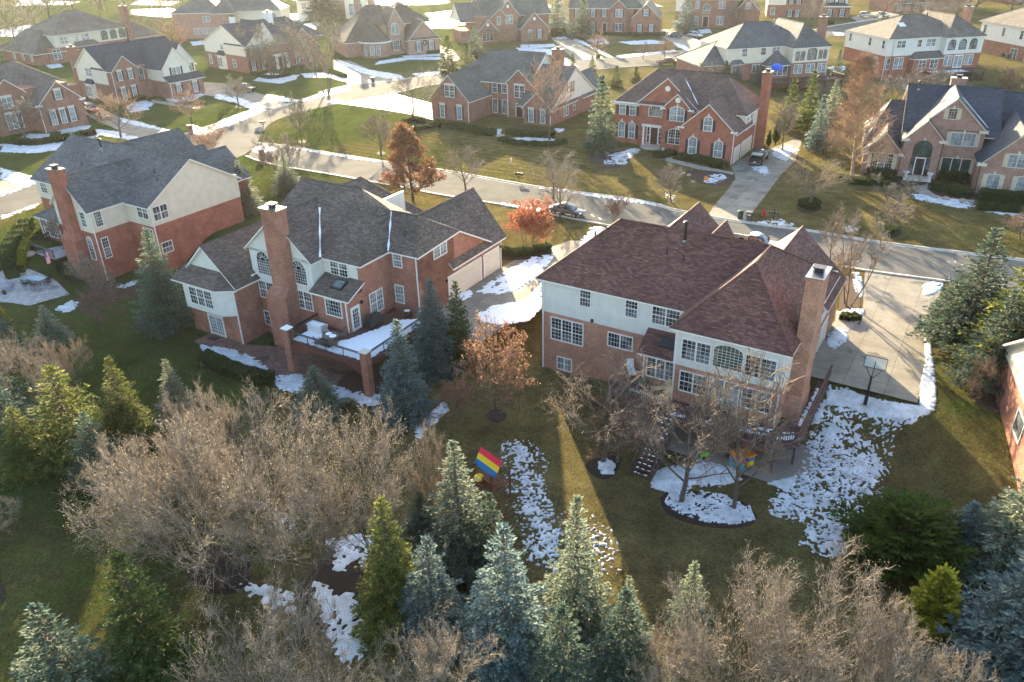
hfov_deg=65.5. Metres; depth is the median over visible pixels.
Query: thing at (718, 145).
window
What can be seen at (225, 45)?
brick house
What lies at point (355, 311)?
door
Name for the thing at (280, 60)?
door
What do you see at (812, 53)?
window
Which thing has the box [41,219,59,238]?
window
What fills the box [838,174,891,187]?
hedge
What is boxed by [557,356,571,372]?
window
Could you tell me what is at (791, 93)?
spruce tree
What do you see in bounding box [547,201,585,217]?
parked car
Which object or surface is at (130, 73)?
window
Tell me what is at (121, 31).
window
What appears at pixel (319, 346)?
snow patch
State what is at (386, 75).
snow patch
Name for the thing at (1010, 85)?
bare shrub
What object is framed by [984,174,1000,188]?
window
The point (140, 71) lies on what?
window
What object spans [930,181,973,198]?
hedge
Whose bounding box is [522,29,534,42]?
bare tree
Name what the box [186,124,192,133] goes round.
mailbox pillar
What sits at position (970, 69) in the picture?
deck
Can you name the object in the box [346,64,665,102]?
kerb
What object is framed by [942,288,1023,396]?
spruce tree
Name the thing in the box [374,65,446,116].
bare tree
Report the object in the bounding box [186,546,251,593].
mulch bed
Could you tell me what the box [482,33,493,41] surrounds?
window
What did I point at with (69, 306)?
snow patch
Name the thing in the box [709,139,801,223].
driveway
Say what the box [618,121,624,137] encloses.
window
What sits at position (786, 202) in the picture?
grass
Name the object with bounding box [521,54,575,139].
bare tree
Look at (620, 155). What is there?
snow patch
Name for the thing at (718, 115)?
brick house
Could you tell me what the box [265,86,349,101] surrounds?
snow patch
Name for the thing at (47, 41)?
brick house
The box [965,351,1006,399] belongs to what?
bare tree
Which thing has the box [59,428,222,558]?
bare tree
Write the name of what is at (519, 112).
door
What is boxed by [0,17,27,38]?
bare tree
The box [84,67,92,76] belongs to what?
window
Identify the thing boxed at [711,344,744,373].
window
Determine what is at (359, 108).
grass
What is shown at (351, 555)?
snow patch
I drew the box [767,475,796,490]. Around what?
snow patch
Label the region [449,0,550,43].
brick house
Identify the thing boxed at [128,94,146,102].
hedge
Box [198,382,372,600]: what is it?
bare tree
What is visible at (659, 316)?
window
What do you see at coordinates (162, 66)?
brick house
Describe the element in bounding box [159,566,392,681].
bare tree
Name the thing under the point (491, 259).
garage door
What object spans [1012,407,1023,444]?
window
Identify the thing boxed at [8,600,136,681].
spruce tree
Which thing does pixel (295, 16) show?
snow patch
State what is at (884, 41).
window
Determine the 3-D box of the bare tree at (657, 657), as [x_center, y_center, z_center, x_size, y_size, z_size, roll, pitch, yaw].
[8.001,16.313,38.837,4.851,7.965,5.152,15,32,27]
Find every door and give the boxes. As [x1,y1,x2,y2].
[207,313,226,337]
[277,56,283,66]
[350,304,361,331]
[448,256,481,299]
[483,245,499,278]
[516,103,523,116]
[602,23,606,31]
[649,127,658,143]
[702,16,708,26]
[733,144,740,163]
[740,135,751,157]
[816,315,828,351]
[912,157,925,174]
[952,54,963,67]
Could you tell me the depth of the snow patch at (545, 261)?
87.46 m
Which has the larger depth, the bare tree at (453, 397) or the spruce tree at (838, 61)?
the spruce tree at (838, 61)
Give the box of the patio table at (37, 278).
[25,275,46,285]
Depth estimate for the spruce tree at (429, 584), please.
42.97 m
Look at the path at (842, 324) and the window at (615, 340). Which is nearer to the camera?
the window at (615, 340)
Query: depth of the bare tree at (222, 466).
49.62 m
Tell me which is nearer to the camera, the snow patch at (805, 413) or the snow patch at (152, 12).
the snow patch at (805, 413)
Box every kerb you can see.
[0,92,322,192]
[245,156,1023,290]
[258,142,1023,260]
[280,144,376,161]
[319,14,898,92]
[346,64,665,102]
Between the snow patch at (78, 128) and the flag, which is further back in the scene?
the snow patch at (78, 128)
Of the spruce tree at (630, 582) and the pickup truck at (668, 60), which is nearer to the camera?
the spruce tree at (630, 582)
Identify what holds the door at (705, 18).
in the brick house at (710, 13)
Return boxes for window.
[1,96,13,109]
[5,112,24,129]
[39,182,48,193]
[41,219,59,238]
[49,110,58,124]
[52,49,61,59]
[53,89,62,99]
[58,108,67,122]
[59,36,68,43]
[68,106,77,121]
[78,211,87,227]
[81,33,89,40]
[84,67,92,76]
[85,85,92,96]
[86,236,96,259]
[92,211,103,227]
[100,30,108,39]
[100,236,112,258]
[109,29,117,38]
[116,71,122,80]
[118,28,125,37]
[121,87,127,100]
[127,69,133,78]
[131,86,137,96]
[136,207,149,219]
[137,66,144,79]
[143,227,157,249]
[151,203,169,221]
[161,239,173,254]
[171,66,180,74]
[176,84,181,94]
[187,285,214,309]
[192,81,198,91]
[194,28,201,33]
[202,16,210,21]
[203,28,210,33]
[217,57,222,66]
[232,59,236,67]
[251,61,255,70]
[256,250,270,276]
[258,280,272,297]
[263,310,270,325]
[292,259,308,286]
[297,289,313,311]
[301,3,306,8]
[324,298,342,318]
[329,261,348,277]
[348,3,361,15]
[369,287,383,312]
[370,46,374,54]
[376,46,380,54]
[391,23,398,34]
[392,40,399,50]
[392,254,402,268]
[394,284,404,303]
[417,41,420,51]
[429,40,433,49]
[433,241,446,259]
[440,104,444,117]
[444,84,454,97]
[456,106,461,119]
[474,473,482,481]
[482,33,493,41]
[492,83,497,92]
[492,98,497,112]
[497,16,500,24]
[501,84,506,93]
[502,99,506,113]
[506,15,512,23]
[514,85,524,97]
[528,108,533,122]
[540,110,544,123]
[551,316,583,346]
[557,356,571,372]
[564,105,568,116]
[570,80,574,92]
[579,290,591,308]
[591,9,594,16]
[602,9,605,16]
[607,331,632,351]
[615,9,622,16]
[615,23,621,30]
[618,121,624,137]
[619,104,625,114]
[624,300,638,318]
[628,122,634,138]
[629,105,635,115]
[637,24,641,32]
[645,357,672,380]
[646,126,649,142]
[648,106,662,117]
[651,306,680,327]
[658,128,660,144]
[667,129,679,144]
[669,106,684,121]
[678,370,707,395]
[680,337,711,365]
[687,136,696,153]
[703,4,709,12]
[703,116,712,131]
[707,377,740,413]
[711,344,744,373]
[713,140,722,157]
[716,16,723,24]
[719,1,725,8]
[731,66,739,76]
[739,386,772,414]
[742,49,747,56]
[743,353,777,381]
[746,2,750,8]
[752,64,759,72]
[760,48,766,54]
[770,8,774,14]
[772,47,779,53]
[777,66,787,75]
[793,64,802,73]
[794,51,805,60]
[805,63,814,72]
[806,48,817,60]
[817,49,827,59]
[817,63,825,71]
[839,9,844,16]
[869,152,893,168]
[881,40,885,48]
[885,58,890,69]
[893,57,903,68]
[896,40,906,47]
[908,157,915,174]
[912,140,932,157]
[917,39,922,46]
[918,60,926,67]
[922,158,930,175]
[925,38,936,46]
[929,59,938,68]
[939,157,971,172]
[943,55,952,65]
[946,39,956,50]
[947,108,958,119]
[949,132,976,146]
[957,38,967,49]
[963,54,973,64]
[968,38,977,49]
[983,24,987,32]
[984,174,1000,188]
[1001,27,1005,36]
[1006,154,1023,168]
[1009,48,1017,59]
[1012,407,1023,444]
[1013,176,1023,190]
[1019,30,1023,39]
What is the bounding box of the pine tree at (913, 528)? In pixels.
[826,485,981,586]
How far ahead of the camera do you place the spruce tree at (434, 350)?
69.85 m
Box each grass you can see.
[0,171,1023,307]
[181,98,882,184]
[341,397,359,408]
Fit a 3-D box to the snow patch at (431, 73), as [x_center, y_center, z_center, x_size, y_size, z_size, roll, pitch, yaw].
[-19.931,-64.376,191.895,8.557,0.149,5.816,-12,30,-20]
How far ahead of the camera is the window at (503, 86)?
148.48 m
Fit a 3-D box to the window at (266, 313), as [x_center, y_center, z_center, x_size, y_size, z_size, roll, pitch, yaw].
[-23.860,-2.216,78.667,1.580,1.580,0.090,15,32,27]
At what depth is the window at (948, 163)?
109.88 m
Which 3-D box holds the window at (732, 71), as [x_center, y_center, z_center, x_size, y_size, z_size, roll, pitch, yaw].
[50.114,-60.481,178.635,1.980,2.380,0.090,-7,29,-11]
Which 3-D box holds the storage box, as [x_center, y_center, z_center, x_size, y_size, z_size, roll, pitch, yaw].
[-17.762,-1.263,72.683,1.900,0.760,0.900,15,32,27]
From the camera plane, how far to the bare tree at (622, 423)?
58.22 m
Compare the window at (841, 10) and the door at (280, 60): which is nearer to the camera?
the door at (280, 60)
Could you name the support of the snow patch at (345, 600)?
on the ground at (934, 476)
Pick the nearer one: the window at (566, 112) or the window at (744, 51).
the window at (566, 112)
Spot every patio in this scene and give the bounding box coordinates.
[0,269,69,305]
[194,333,353,391]
[599,398,821,481]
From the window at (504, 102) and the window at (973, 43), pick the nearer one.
the window at (504, 102)
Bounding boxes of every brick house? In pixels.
[0,4,161,65]
[0,61,88,136]
[29,127,251,280]
[66,36,204,103]
[170,0,290,38]
[170,176,506,346]
[202,10,322,72]
[296,0,374,18]
[330,0,440,57]
[428,46,601,125]
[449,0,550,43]
[536,201,846,453]
[568,0,663,32]
[612,68,773,164]
[675,0,760,27]
[675,14,832,88]
[765,0,851,17]
[842,4,986,81]
[860,74,1023,192]
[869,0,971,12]
[979,6,1023,61]
[984,0,1023,3]
[993,338,1023,493]
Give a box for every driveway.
[0,170,29,190]
[83,100,162,137]
[202,82,286,107]
[326,94,432,119]
[334,60,395,85]
[425,18,455,23]
[434,241,580,342]
[437,46,459,70]
[552,37,602,60]
[660,29,699,49]
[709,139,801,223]
[811,271,942,402]
[851,11,896,22]
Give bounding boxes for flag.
[42,250,50,268]
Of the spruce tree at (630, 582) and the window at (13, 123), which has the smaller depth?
the spruce tree at (630, 582)
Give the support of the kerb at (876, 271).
on the road at (916, 262)
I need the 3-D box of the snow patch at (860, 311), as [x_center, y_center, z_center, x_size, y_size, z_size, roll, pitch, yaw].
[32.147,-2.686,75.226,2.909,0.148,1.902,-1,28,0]
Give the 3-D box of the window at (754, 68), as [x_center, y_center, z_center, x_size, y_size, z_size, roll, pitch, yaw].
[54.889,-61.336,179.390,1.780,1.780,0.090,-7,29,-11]
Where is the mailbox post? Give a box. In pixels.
[769,209,779,220]
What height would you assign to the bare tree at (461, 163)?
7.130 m
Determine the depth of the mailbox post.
97.02 m
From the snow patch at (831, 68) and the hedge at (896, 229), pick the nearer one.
the hedge at (896, 229)
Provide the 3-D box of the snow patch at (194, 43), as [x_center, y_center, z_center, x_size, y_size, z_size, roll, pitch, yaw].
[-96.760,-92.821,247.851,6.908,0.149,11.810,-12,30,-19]
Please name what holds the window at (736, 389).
in the brick house at (695, 286)
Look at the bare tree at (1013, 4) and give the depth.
268.31 m
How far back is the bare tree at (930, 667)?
35.99 m
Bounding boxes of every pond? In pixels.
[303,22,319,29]
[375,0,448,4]
[426,4,550,17]
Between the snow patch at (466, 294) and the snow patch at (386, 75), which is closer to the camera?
the snow patch at (466, 294)
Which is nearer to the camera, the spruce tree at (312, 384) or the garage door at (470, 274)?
the spruce tree at (312, 384)
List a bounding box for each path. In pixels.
[151,100,198,107]
[665,157,732,174]
[834,309,858,328]
[912,183,973,202]
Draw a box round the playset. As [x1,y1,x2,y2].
[473,447,516,520]
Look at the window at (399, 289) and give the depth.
75.87 m
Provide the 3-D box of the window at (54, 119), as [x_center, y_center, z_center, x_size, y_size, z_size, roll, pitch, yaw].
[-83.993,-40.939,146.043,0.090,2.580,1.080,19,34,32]
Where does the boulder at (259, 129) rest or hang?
on the ground at (934, 476)
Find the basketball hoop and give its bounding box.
[860,354,887,407]
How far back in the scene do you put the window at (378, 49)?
213.99 m
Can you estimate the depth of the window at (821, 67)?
179.49 m
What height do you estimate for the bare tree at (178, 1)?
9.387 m
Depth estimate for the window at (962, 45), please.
183.44 m
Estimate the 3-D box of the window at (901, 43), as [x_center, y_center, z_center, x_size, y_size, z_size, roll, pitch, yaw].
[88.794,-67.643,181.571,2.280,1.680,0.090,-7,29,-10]
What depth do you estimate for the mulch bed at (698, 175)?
113.98 m
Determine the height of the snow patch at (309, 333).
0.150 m
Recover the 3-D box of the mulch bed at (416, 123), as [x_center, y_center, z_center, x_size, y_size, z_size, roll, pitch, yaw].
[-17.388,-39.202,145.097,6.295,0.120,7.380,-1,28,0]
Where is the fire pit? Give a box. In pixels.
[0,282,13,294]
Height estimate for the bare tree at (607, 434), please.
10.259 m
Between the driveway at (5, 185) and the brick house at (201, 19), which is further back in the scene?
the brick house at (201, 19)
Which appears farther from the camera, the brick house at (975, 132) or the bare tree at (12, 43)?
the bare tree at (12, 43)
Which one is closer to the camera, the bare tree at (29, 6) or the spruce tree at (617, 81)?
the spruce tree at (617, 81)
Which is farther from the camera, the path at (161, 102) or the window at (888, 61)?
the window at (888, 61)
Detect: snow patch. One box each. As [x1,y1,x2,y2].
[0,25,28,36]
[0,129,137,152]
[0,168,33,184]
[0,182,35,196]
[0,204,38,218]
[16,0,76,5]
[23,133,49,138]
[46,64,62,68]
[55,300,78,312]
[58,125,90,131]
[110,280,136,287]
[120,118,168,130]
[125,100,154,112]
[130,0,175,5]
[130,8,175,17]
[166,93,204,102]
[191,40,203,45]
[192,125,209,134]
[200,344,267,369]
[212,94,266,128]
[240,583,296,613]
[251,500,295,528]
[252,143,275,152]
[253,73,298,83]
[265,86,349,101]
[275,373,379,405]
[290,14,299,19]
[295,330,328,343]
[301,72,348,81]
[309,343,328,349]
[312,581,367,668]
[326,533,371,570]
[327,319,419,359]
[338,60,403,78]
[375,1,408,5]
[375,57,441,64]
[403,54,439,57]
[412,71,438,75]
[412,402,449,437]
[427,22,461,28]
[442,13,450,17]
[456,290,472,300]
[476,263,543,294]
[477,282,541,323]
[501,203,550,211]
[501,439,566,571]
[513,137,554,140]
[515,254,553,270]
[516,48,577,66]
[520,44,554,47]
[540,187,661,205]
[557,511,620,573]
[573,38,611,56]
[580,226,604,245]
[587,38,608,44]
[598,458,615,473]
[603,148,639,164]
[617,50,675,57]
[620,40,663,44]
[651,460,742,492]
[664,490,755,523]
[674,42,689,50]
[698,29,711,33]
[704,174,726,183]
[739,426,772,434]
[751,166,767,174]
[752,219,793,225]
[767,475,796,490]
[768,384,934,557]
[772,146,798,160]
[777,432,793,439]
[797,388,818,425]
[810,391,826,435]
[825,389,929,421]
[827,327,849,348]
[828,66,845,69]
[833,32,844,35]
[837,308,864,315]
[853,272,863,297]
[911,194,974,208]
[919,319,936,411]
[922,281,942,294]
[927,69,966,72]
[985,211,1022,218]
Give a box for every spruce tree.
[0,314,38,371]
[0,361,39,422]
[0,386,43,470]
[0,405,60,491]
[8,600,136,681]
[14,363,125,479]
[26,304,75,351]
[64,409,134,491]
[96,548,217,681]
[97,355,167,459]
[127,227,195,340]
[152,359,206,428]
[233,159,267,215]
[270,154,299,197]
[285,364,348,430]
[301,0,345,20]
[347,495,421,660]
[370,318,439,435]
[388,533,473,681]
[391,0,408,7]
[398,490,436,558]
[407,279,464,387]
[414,439,514,588]
[436,35,458,74]
[442,280,478,369]
[449,521,549,681]
[457,43,474,69]
[460,491,521,591]
[466,25,487,58]
[522,600,599,681]
[536,494,613,659]
[549,0,572,36]
[567,0,595,39]
[569,54,575,65]
[581,74,617,155]
[584,584,676,681]
[589,55,597,74]
[603,574,652,646]
[608,65,623,87]
[629,67,641,82]
[658,560,717,658]
[668,0,702,32]
[720,61,731,76]
[732,65,742,79]
[749,66,761,85]
[777,76,800,132]
[795,70,821,133]
[802,94,831,152]
[822,79,842,124]
[830,49,844,82]
[905,226,1020,353]
[911,547,1023,681]
[916,274,968,339]
[941,500,995,586]
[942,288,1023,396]
[945,267,1023,390]
[952,476,1023,591]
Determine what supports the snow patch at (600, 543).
on the ground at (934, 476)
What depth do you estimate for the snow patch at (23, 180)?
120.59 m
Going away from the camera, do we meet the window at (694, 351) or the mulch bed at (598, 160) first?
the window at (694, 351)
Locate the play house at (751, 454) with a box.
[729,447,755,469]
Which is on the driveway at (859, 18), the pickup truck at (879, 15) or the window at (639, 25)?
the pickup truck at (879, 15)
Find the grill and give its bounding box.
[365,311,383,328]
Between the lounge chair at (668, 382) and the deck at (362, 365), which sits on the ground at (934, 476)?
the deck at (362, 365)
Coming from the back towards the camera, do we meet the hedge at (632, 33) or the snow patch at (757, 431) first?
the hedge at (632, 33)
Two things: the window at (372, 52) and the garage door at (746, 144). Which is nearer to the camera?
the garage door at (746, 144)
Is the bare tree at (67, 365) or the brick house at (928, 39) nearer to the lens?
the bare tree at (67, 365)
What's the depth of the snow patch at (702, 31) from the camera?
247.66 m
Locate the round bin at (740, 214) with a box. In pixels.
[738,210,743,218]
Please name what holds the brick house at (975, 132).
on the ground at (934, 476)
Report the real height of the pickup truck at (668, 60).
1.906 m
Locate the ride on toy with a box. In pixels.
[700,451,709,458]
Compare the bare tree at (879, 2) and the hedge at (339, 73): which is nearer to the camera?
the hedge at (339, 73)
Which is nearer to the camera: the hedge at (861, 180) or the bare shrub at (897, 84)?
the hedge at (861, 180)
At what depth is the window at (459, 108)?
146.77 m
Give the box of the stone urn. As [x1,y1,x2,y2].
[927,172,933,181]
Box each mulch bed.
[0,583,5,603]
[86,282,146,305]
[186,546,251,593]
[297,528,381,630]
[338,363,383,404]
[409,122,423,125]
[485,409,505,422]
[497,136,567,146]
[501,251,551,259]
[585,450,620,478]
[589,148,635,167]
[660,490,756,527]
[685,170,734,186]
[796,205,821,212]
[838,273,859,309]
[854,174,927,185]
[877,230,900,237]
[928,187,979,199]
[969,380,999,413]
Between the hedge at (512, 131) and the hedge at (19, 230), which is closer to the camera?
the hedge at (19, 230)
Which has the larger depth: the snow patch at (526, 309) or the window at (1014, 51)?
the window at (1014, 51)
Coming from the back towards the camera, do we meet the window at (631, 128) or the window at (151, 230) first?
the window at (631, 128)
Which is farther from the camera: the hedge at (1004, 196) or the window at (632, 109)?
the window at (632, 109)
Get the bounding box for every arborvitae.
[765,130,771,146]
[772,118,780,144]
[899,562,966,639]
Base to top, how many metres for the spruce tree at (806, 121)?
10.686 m
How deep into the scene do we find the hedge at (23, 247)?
91.83 m
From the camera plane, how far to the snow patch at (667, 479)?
57.96 m
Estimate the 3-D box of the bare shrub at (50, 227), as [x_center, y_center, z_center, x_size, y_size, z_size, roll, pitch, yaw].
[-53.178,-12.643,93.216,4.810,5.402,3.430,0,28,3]
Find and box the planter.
[404,309,409,315]
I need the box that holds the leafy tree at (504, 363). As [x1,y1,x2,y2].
[451,307,540,418]
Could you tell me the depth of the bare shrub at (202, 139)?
125.63 m
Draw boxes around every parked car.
[84,102,98,113]
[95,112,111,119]
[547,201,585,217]
[667,31,683,37]
[687,31,702,37]
[859,11,871,16]
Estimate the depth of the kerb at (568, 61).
203.83 m
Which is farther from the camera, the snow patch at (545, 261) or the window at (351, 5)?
the window at (351, 5)
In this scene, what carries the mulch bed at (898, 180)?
on the ground at (934, 476)
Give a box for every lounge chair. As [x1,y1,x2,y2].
[627,358,636,375]
[651,378,671,390]
[656,384,671,401]
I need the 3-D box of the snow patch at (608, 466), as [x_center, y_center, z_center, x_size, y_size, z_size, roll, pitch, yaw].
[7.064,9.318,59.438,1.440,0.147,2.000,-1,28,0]
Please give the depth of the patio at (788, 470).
60.21 m
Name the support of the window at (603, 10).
in the brick house at (617, 15)
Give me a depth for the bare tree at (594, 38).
203.78 m
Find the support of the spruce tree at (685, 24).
on the ground at (934, 476)
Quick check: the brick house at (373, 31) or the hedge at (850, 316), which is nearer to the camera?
the hedge at (850, 316)
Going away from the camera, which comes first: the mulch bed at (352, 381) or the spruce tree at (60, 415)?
the spruce tree at (60, 415)
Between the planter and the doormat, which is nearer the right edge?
the planter
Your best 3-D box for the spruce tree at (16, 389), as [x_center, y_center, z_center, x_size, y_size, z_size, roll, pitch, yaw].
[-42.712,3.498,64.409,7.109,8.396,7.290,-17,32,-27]
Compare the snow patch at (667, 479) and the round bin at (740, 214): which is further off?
the round bin at (740, 214)
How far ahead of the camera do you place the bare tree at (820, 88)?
168.58 m
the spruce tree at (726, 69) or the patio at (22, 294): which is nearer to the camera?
the patio at (22, 294)
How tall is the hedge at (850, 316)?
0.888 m
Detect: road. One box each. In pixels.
[0,94,338,213]
[249,144,1023,289]
[321,15,898,101]
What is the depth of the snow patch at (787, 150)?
124.39 m
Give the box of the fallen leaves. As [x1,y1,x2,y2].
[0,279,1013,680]
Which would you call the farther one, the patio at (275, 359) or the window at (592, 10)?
the window at (592, 10)
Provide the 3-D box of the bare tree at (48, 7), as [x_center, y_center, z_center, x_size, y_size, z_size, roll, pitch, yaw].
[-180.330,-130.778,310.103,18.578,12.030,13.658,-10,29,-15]
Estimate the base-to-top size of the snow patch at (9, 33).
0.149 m
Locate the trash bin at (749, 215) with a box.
[746,210,753,221]
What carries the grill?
on the deck at (362, 365)
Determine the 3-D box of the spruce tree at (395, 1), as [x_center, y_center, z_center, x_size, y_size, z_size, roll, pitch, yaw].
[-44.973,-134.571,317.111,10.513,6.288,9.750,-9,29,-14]
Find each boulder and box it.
[26,251,35,257]
[255,127,264,131]
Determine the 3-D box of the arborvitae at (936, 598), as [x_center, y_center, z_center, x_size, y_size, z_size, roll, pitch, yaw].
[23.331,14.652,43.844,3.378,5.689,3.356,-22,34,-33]
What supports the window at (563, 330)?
in the brick house at (695, 286)
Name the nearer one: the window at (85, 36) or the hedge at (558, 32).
the window at (85, 36)
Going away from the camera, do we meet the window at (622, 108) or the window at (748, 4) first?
the window at (622, 108)
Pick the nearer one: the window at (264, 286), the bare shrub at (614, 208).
the window at (264, 286)
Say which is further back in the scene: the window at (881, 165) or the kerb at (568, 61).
the kerb at (568, 61)
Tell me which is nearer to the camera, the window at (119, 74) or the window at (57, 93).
the window at (57, 93)
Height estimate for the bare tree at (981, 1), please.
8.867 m
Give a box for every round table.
[322,331,338,342]
[635,378,649,390]
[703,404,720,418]
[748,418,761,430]
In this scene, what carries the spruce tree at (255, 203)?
on the ground at (934, 476)
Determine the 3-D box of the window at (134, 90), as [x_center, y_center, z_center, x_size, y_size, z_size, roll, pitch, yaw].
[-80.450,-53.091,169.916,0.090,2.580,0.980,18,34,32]
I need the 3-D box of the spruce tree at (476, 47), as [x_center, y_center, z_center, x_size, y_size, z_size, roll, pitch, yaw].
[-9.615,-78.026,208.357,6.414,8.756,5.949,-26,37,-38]
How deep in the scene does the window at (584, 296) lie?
67.11 m
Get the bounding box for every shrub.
[0,308,15,333]
[39,211,63,247]
[62,248,118,299]
[187,122,228,149]
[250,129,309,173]
[480,27,518,44]
[501,195,556,246]
[601,194,630,220]
[694,60,726,71]
[868,75,908,100]
[879,64,954,91]
[929,69,981,85]
[994,65,1023,91]
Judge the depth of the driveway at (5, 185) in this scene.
117.52 m
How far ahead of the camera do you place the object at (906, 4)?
281.42 m
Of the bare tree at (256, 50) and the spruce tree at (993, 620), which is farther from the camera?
the bare tree at (256, 50)
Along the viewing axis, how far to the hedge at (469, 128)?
140.26 m
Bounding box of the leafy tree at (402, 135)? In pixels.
[377,121,446,200]
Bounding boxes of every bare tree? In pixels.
[0,0,23,28]
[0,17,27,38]
[0,37,15,62]
[0,91,56,136]
[0,328,80,419]
[0,496,22,542]
[5,0,49,21]
[16,10,41,26]
[22,0,71,17]
[23,334,93,391]
[52,374,315,644]
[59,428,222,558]
[61,0,76,9]
[73,274,130,333]
[78,88,143,137]
[112,6,148,23]
[120,413,251,516]
[144,17,161,30]
[149,15,190,44]
[151,0,164,18]
[154,0,179,12]
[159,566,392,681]
[160,371,272,480]
[166,83,206,124]
[172,419,327,570]
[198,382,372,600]
[221,74,250,106]
[234,21,300,74]
[274,390,426,559]
[277,26,314,74]
[282,11,344,94]
[284,90,311,142]
[356,107,394,154]
[360,595,508,681]
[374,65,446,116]
[395,415,455,516]
[433,378,481,424]
[437,142,487,190]
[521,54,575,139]
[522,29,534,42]
[523,149,579,198]
[537,167,582,219]
[540,345,677,462]
[584,392,663,462]
[586,29,608,58]
[621,361,762,502]
[624,604,730,681]
[636,41,655,58]
[650,163,684,201]
[650,539,866,681]
[652,38,674,58]
[684,344,821,508]
[710,532,937,681]
[725,3,750,24]
[771,96,803,149]
[780,154,856,202]
[800,0,831,26]
[802,589,1000,681]
[807,82,834,99]
[818,213,847,258]
[830,201,892,306]
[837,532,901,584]
[850,100,883,135]
[865,0,905,19]
[868,167,925,208]
[879,193,916,233]
[892,0,956,14]
[934,0,982,15]
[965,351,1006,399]
[971,0,987,9]
[1001,211,1023,239]
[1002,0,1023,9]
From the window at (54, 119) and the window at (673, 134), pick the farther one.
the window at (54, 119)
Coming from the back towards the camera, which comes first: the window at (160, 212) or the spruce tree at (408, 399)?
the window at (160, 212)
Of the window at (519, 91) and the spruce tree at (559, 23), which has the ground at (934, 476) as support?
the spruce tree at (559, 23)
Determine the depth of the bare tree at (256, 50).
189.44 m
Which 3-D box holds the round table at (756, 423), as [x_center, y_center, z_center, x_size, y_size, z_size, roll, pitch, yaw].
[17.852,6.285,58.807,1.100,0.740,1.100,15,32,28]
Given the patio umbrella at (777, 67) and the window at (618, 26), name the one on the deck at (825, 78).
the patio umbrella at (777, 67)
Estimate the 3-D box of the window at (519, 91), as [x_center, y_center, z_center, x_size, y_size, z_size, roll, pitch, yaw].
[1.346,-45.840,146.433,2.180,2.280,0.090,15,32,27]
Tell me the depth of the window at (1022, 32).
190.23 m
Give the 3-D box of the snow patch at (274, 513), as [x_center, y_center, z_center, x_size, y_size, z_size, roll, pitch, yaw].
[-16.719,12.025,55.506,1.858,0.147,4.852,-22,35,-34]
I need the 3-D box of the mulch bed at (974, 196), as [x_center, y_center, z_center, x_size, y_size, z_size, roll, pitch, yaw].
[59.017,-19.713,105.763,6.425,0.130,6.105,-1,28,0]
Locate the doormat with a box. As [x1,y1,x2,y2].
[208,336,218,340]
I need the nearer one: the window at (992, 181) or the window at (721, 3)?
the window at (992, 181)
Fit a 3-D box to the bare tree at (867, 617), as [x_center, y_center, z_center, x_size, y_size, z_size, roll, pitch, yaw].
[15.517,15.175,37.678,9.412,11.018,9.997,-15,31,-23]
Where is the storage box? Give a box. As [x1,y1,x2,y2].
[306,320,327,333]
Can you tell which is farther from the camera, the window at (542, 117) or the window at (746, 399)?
the window at (542, 117)
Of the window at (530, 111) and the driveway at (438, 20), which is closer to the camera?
the window at (530, 111)
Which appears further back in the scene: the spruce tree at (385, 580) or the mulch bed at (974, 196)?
the mulch bed at (974, 196)
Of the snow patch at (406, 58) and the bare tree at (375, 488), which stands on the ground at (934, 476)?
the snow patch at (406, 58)
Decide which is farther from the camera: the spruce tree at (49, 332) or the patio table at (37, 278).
the patio table at (37, 278)
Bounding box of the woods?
[7,0,471,16]
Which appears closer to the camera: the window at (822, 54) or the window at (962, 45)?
the window at (822, 54)
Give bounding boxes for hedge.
[0,217,36,279]
[10,136,54,145]
[16,237,32,272]
[51,128,96,142]
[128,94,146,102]
[196,348,275,386]
[250,71,291,78]
[303,64,347,77]
[399,117,433,130]
[425,49,439,53]
[432,119,496,135]
[501,241,552,256]
[505,127,555,138]
[550,28,565,36]
[595,31,664,35]
[652,149,677,158]
[678,152,728,169]
[798,197,821,208]
[827,20,834,24]
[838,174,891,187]
[839,311,861,320]
[866,166,896,178]
[881,223,900,233]
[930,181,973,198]
[937,169,970,183]
[976,202,1021,213]
[978,187,1023,205]
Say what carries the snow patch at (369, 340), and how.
on the deck at (362, 365)
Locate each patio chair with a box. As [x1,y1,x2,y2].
[330,339,337,348]
[338,326,346,338]
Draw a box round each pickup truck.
[233,82,255,92]
[656,57,676,65]
[734,231,776,244]
[748,148,768,165]
[872,12,890,17]
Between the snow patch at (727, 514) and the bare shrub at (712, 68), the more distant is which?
the bare shrub at (712, 68)
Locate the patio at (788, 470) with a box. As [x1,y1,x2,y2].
[599,398,821,481]
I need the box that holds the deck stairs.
[629,403,679,481]
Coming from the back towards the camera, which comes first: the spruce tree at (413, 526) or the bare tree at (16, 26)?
the bare tree at (16, 26)
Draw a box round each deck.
[28,232,82,281]
[280,307,428,397]
[606,364,832,471]
[772,71,844,94]
[924,67,984,83]
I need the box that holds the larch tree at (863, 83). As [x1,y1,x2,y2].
[824,48,910,175]
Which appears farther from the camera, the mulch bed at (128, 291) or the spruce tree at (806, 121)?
the spruce tree at (806, 121)
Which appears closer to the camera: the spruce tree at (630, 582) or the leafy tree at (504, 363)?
the spruce tree at (630, 582)
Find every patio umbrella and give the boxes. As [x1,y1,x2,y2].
[710,386,715,407]
[771,63,782,70]
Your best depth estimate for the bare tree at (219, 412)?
56.57 m
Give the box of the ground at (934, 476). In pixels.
[0,0,1023,681]
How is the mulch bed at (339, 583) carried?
on the ground at (934, 476)
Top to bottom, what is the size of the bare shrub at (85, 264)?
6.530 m

